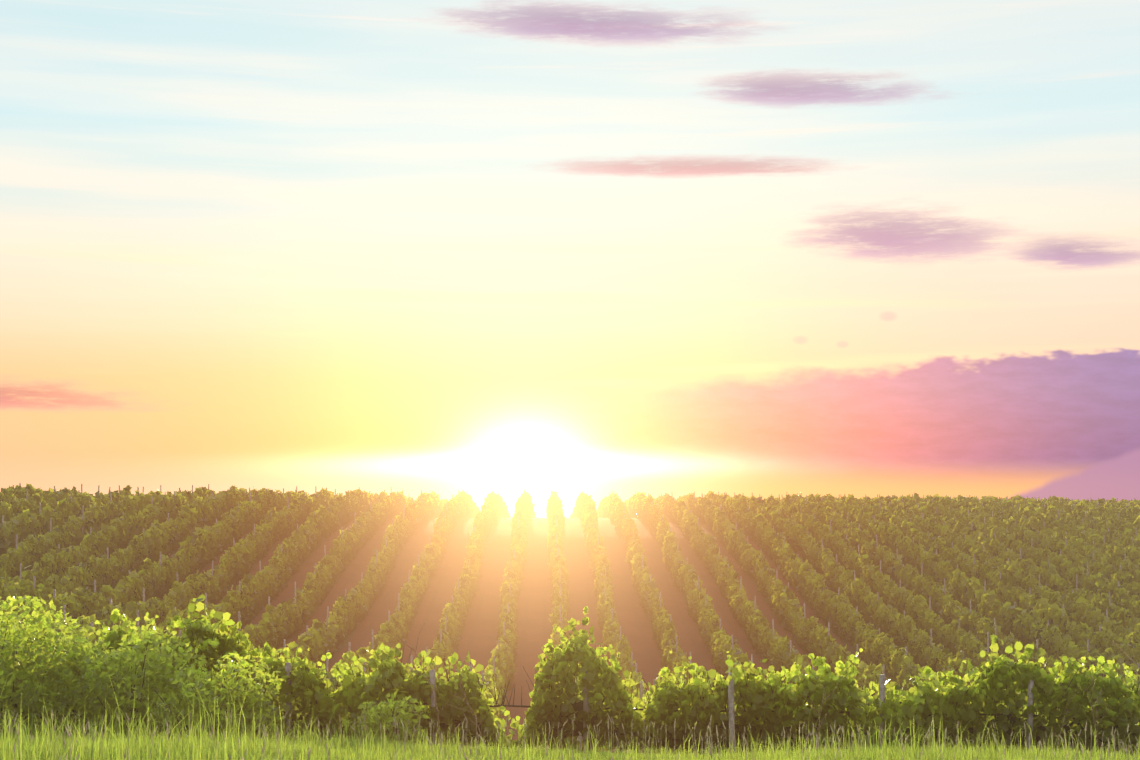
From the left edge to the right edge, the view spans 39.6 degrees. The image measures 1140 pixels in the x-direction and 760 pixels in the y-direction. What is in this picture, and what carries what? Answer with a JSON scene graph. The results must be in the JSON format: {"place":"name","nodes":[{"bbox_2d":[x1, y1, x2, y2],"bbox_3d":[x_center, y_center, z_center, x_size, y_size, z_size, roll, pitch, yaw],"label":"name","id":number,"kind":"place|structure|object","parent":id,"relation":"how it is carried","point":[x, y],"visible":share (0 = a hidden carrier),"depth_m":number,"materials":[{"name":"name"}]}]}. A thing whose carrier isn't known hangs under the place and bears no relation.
{"place":"outdoors","nodes":[
{"label":"outdoors","id":0,"kind":"place"},
{"bbox_2d":[5,518,1024,759],"bbox_3d":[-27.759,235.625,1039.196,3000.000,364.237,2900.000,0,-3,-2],"label":"soil","id":1,"kind":"structure","parent":0,"point":[477,641],"depth_m":88.74,"materials":[{"name":"soil"}]},
{"bbox_2d":[0,594,428,742],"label":"shrub","id":2,"kind":"object","parent":1,"relation":"on","point":[173,694],"depth_m":21.21,"materials":[{"name":"green plant"}]},
{"bbox_2d":[0,594,1139,758],"bbox_3d":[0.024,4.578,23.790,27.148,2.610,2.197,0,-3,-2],"label":"vine leaves","id":3,"kind":"object","parent":1,"relation":"on","point":[922,700],"visible":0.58,"depth_m":23.52,"materials":[{"name":"green plant"}]},
{"bbox_2d":[0,661,1139,759],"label":"grass","id":4,"kind":"structure","parent":1,"relation":"on","point":[43,747],"depth_m":15.33,"materials":[{"name":"green plant"}]},
{"bbox_2d":[0,491,1139,739],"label":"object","id":5,"kind":"object","parent":1,"relation":"on","point":[1012,619],"depth_m":86.64,"materials":[{"name":"green plant"}]},
{"bbox_2d":[0,483,1139,640],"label":"vine leaves","id":6,"kind":"object","parent":1,"relation":"on","point":[815,592],"visible":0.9,"depth_m":96.47,"materials":[{"name":"green plant"}]},
{"bbox_2d":[0,534,1139,707],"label":"vine leaves","id":7,"kind":"object","parent":1,"relation":"on","point":[319,640],"visible":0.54,"depth_m":75.25,"materials":[{"name":"green plant"}]},
{"bbox_2d":[2,483,1138,753],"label":"trellis posts","id":8,"kind":"object","parent":1,"relation":"on","point":[604,553],"visible":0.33,"depth_m":86.67,"materials":[{"name":"brown wood"}]},
{"bbox_2d":[2,656,1139,754],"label":"vine leaves","id":9,"kind":"object","parent":1,"relation":"on","point":[943,676],"visible":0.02,"depth_m":32.39,"materials":[{"name":"green plant"}]},
{"bbox_2d":[5,623,1139,754],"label":"dry weed stems","id":10,"kind":"object","parent":1,"relation":"on","point":[802,694],"visible":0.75,"depth_m":20.39,"materials":[{"name":"brown plant"}]},
{"bbox_2d":[140,662,1033,752],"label":"vineyard posts","id":11,"kind":"object","parent":1,"relation":"on","point":[731,708],"visible":0.38,"depth_m":23.51,"materials":[{"name":"grey wood"}]},
{"bbox_2d":[53,625,1139,755],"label":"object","id":12,"kind":"object","parent":1,"relation":"on","point":[725,710],"visible":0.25,"depth_m":23.74,"materials":[{"name":"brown plant"}]},
{"bbox_2d":[134,486,1139,572],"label":"vine leaves","id":13,"kind":"object","parent":1,"relation":"on","point":[1052,535],"visible":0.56,"depth_m":126.07,"materials":[{"name":"green plant"}]},
{"bbox_2d":[477,491,1139,517],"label":"vine leaves","id":14,"kind":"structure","parent":1,"relation":"on","point":[1116,507],"depth_m":157.78,"materials":[{"name":"green plant"}]},
{"bbox_2d":[0,0,1139,517],"label":"sky","id":15,"kind":"structure","parent":0,"point":[676,248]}
]}

